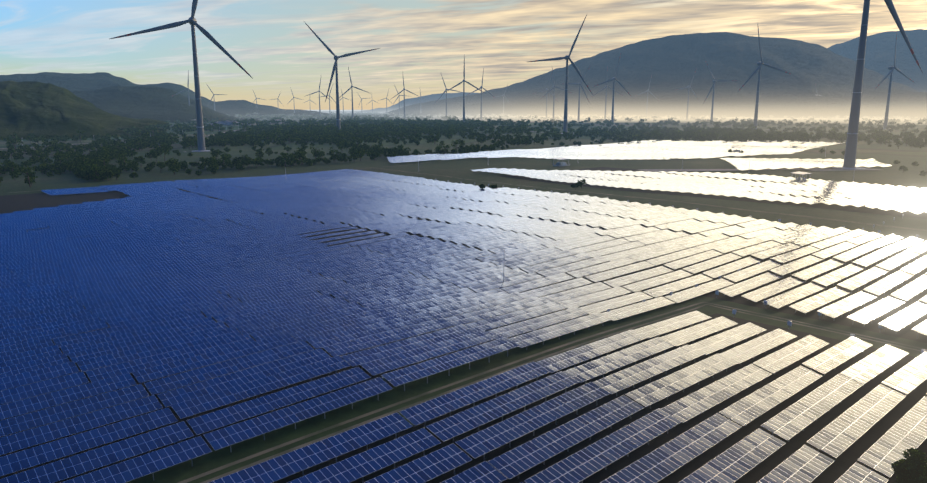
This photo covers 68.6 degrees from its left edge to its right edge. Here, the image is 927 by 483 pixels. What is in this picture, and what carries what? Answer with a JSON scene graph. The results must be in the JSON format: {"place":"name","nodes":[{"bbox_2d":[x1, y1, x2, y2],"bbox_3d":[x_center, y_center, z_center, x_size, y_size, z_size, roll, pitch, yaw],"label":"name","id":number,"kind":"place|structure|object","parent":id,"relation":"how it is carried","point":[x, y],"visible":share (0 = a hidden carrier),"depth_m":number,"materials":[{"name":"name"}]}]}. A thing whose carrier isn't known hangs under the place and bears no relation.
{"place":"outdoors","nodes":[
{"label":"outdoors","id":0,"kind":"place"},
{"bbox_2d":[0,81,167,139],"bbox_3d":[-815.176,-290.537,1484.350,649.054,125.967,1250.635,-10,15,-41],"label":"hill","id":1,"kind":"structure","parent":0,"point":[38,109],"depth_m":1276.05,"materials":[{"name":"green plant"}]},
{"bbox_2d":[72,86,259,122],"bbox_3d":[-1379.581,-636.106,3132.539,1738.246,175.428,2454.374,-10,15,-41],"label":"mountain","id":2,"kind":"structure","parent":0,"point":[152,102],"depth_m":2765.57,"materials":[{"name":"grey stone"}]},
{"bbox_2d":[0,72,360,116],"bbox_3d":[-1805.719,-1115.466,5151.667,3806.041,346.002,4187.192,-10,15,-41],"label":"mountain","id":3,"kind":"structure","parent":0,"point":[71,82],"depth_m":4810.56,"materials":[{"name":"grey stone"}]},
{"bbox_2d":[318,92,477,111],"bbox_3d":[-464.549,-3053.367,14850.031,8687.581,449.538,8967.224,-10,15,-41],"label":"mountain","id":4,"kind":"structure","parent":0,"point":[410,101],"depth_m":14517.54,"materials":[{"name":"grey stone"}]},
{"bbox_2d":[0,110,926,482],"bbox_3d":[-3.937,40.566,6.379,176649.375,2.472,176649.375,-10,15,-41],"label":"ground","id":5,"kind":"structure","parent":0,"point":[26,196],"depth_m":156.27,"materials":[{"name":"brown soil"}]},
{"bbox_2d":[110,0,252,151],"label":"turbine","id":6,"kind":"object","parent":5,"relation":"on","point":[192,21],"visible":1,"depth_m":668.07,"materials":[{"name":"grey metal"}]},
{"bbox_2d":[173,70,203,105],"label":"turbine","id":7,"kind":"object","parent":5,"relation":"on","point":[188,89],"visible":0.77,"depth_m":2829.18,"materials":[{"name":"grey metal"}]},
{"bbox_2d":[207,85,223,109],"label":"turbine","id":8,"kind":"object","parent":5,"relation":"on","point":[212,97],"visible":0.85,"depth_m":3979.86,"materials":[{"name":"grey metal"}]},
{"bbox_2d":[194,119,284,125],"bbox_3d":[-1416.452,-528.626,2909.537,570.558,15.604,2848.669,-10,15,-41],"label":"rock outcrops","id":9,"kind":"object","parent":5,"relation":"on","point":[228,122],"visible":0.08,"depth_m":1785.47,"materials":[{"name":"grey stone"}]},
{"bbox_2d":[306,79,329,115],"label":"turbine","id":10,"kind":"object","parent":5,"relation":"on","point":[319,98],"visible":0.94,"depth_m":3199.61,"materials":[{"name":"grey metal"}]},
{"bbox_2d":[321,85,335,114],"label":"turbine","id":11,"kind":"object","parent":5,"relation":"on","point":[329,101],"visible":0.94,"depth_m":4160.76,"materials":[{"name":"grey metal"}]},
{"bbox_2d":[305,23,379,128],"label":"turbine","id":12,"kind":"object","parent":5,"relation":"on","point":[335,70],"visible":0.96,"depth_m":1140.20,"materials":[{"name":"grey metal"}]},
{"bbox_2d":[339,67,368,118],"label":"turbine","id":13,"kind":"object","parent":5,"relation":"on","point":[352,94],"visible":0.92,"depth_m":2556.54,"materials":[{"name":"grey metal"}]},
{"bbox_2d":[394,85,405,114],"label":"turbine","id":14,"kind":"object","parent":5,"relation":"on","point":[399,100],"visible":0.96,"depth_m":4144.93,"materials":[{"name":"grey metal"}]},
{"bbox_2d":[390,78,419,117],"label":"turbine","id":15,"kind":"object","parent":5,"relation":"on","point":[404,96],"visible":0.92,"depth_m":2907.53,"materials":[{"name":"grey metal"}]},
{"bbox_2d":[437,74,459,115],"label":"turbine","id":16,"kind":"object","parent":5,"relation":"on","point":[446,89],"visible":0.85,"depth_m":2899.54,"materials":[{"name":"grey metal"}]},
{"bbox_2d":[0,140,926,482],"bbox_3d":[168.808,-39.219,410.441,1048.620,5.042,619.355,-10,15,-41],"label":"solar tables","id":17,"kind":"object","parent":5,"relation":"on","point":[138,280],"visible":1,"depth_m":132.34,"materials":[{"name":"blue glass"}]},
{"bbox_2d":[0,112,926,188],"bbox_3d":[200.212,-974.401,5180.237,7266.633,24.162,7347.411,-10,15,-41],"label":"trees","id":18,"kind":"object","parent":5,"relation":"on","point":[94,164],"visible":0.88,"depth_m":883.35,"materials":[{"name":"green plant"}]},
{"bbox_2d":[0,141,926,482],"bbox_3d":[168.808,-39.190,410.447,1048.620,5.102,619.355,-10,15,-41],"label":"solar panel supports","id":19,"kind":"object","parent":5,"relation":"on","point":[526,347],"visible":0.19,"depth_m":110.14,"materials":[{"name":"grey"}]},
{"bbox_2d":[444,55,485,121],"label":"turbine","id":20,"kind":"object","parent":5,"relation":"on","point":[463,81],"visible":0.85,"depth_m":2040.38,"materials":[{"name":"grey metal"}]},
{"bbox_2d":[10,160,926,482],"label":"service tracks","id":21,"kind":"object","parent":5,"relation":"on","point":[488,376],"visible":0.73,"depth_m":102.76},
{"bbox_2d":[468,68,493,119],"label":"turbine","id":22,"kind":"object","parent":5,"relation":"on","point":[481,87],"visible":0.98,"depth_m":2664.26,"materials":[{"name":"grey metal"}]},
{"bbox_2d":[496,87,509,113],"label":"turbine","id":23,"kind":"object","parent":5,"relation":"on","point":[503,95],"visible":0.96,"depth_m":4126.36,"materials":[{"name":"grey metal"}]},
{"bbox_2d":[184,127,879,171],"bbox_3d":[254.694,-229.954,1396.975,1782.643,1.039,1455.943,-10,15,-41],"label":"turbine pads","id":24,"kind":"object","parent":5,"relation":"on","point":[681,170],"visible":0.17,"depth_m":464.53,"materials":[{"name":"grey concrete"}]},
{"bbox_2d":[533,74,557,118],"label":"turbine","id":25,"kind":"object","parent":5,"relation":"on","point":[546,97],"visible":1,"depth_m":2941.67,"materials":[{"name":"grey metal"}]},
{"bbox_2d":[542,69,572,119],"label":"turbine","id":26,"kind":"object","parent":5,"relation":"on","point":[554,86],"visible":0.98,"depth_m":2569.07,"materials":[{"name":"grey metal"}]},
{"bbox_2d":[528,15,592,133],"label":"turbine","id":27,"kind":"object","parent":5,"relation":"on","point":[566,57],"visible":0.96,"depth_m":1144.55,"materials":[{"name":"grey metal"}]},
{"bbox_2d":[552,158,569,165],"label":"inverter station","id":28,"kind":"object","parent":5,"relation":"on","point":[561,164],"visible":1,"depth_m":503.69,"materials":[{"name":"grey metal"}]},
{"bbox_2d":[285,151,854,279],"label":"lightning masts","id":29,"kind":"object","parent":5,"relation":"on","point":[577,162],"visible":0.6,"depth_m":446.24,"materials":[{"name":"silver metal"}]},
{"bbox_2d":[564,65,590,121],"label":"turbine","id":30,"kind":"object","parent":5,"relation":"on","point":[579,84],"visible":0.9,"depth_m":2317.53,"materials":[{"name":"grey metal"}]},
{"bbox_2d":[591,78,622,119],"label":"turbine","id":31,"kind":"object","parent":5,"relation":"on","point":[606,86],"visible":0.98,"depth_m":2565.85,"materials":[{"name":"grey metal"}]},
{"bbox_2d":[593,51,631,121],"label":"turbine","id":32,"kind":"object","parent":5,"relation":"on","point":[612,115],"visible":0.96,"depth_m":1908.53,"materials":[{"name":"grey metal"}]},
{"bbox_2d":[635,76,657,117],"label":"turbine","id":33,"kind":"object","parent":5,"relation":"on","point":[647,98],"visible":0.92,"depth_m":3150.81,"materials":[{"name":"grey metal"}]},
{"bbox_2d":[380,172,926,381],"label":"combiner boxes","id":34,"kind":"object","parent":5,"relation":"on","point":[789,323],"visible":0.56,"depth_m":145.17,"materials":[{"name":"grey metal"}]},
{"bbox_2d":[676,68,699,119],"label":"turbine","id":35,"kind":"object","parent":5,"relation":"on","point":[688,87],"visible":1,"depth_m":2596.83,"materials":[{"name":"grey metal"}]},
{"bbox_2d":[703,60,736,120],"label":"turbine","id":36,"kind":"object","parent":5,"relation":"on","point":[713,87],"visible":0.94,"depth_m":2092.60,"materials":[{"name":"grey metal"}]},
{"bbox_2d":[739,28,792,128],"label":"turbine","id":37,"kind":"object","parent":5,"relation":"on","point":[760,64],"visible":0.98,"depth_m":1296.29,"materials":[{"name":"grey metal"}]},
{"bbox_2d":[792,171,810,182],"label":"inverter station","id":38,"kind":"object","parent":5,"relation":"on","point":[802,173],"visible":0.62,"depth_m":386.50,"materials":[{"name":"grey metal"}]},
{"bbox_2d":[832,0,922,169],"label":"turbine","id":39,"kind":"object","parent":5,"relation":"on","point":[851,147],"visible":0.98,"depth_m":462.30,"materials":[{"name":"grey metal"}]},
{"bbox_2d":[874,34,914,128],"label":"turbine","id":40,"kind":"object","parent":5,"relation":"on","point":[891,68],"visible":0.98,"depth_m":1425.05,"materials":[{"name":"grey metal"}]},
{"bbox_2d":[891,447,926,482],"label":"tree","id":41,"kind":"object","parent":5,"relation":"on","point":[911,467],"visible":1,"depth_m":66.00,"materials":[{"name":"green plant"}]},
{"bbox_2d":[0,0,926,109],"label":"sky","id":42,"kind":"structure","parent":0,"point":[418,41],"materials":[{"name":"blue"}]},
{"bbox_2d":[368,32,922,118],"bbox_3d":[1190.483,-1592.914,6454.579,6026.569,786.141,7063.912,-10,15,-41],"label":"mountain","id":43,"kind":"structure","parent":0,"point":[670,64],"depth_m":5124.88,"materials":[{"name":"grey stone"}]},
{"bbox_2d":[758,88,926,117],"bbox_3d":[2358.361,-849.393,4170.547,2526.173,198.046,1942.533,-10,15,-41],"label":"mountain","id":44,"kind":"structure","parent":0,"point":[904,103],"depth_m":3712.36,"materials":[{"name":"grey stone"}]},
{"bbox_2d":[827,29,926,91],"bbox_3d":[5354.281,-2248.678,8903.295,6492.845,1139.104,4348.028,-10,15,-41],"label":"mountain","id":45,"kind":"structure","parent":0,"point":[880,53],"depth_m":8470.40,"materials":[{"name":"grey stone"}]}
]}

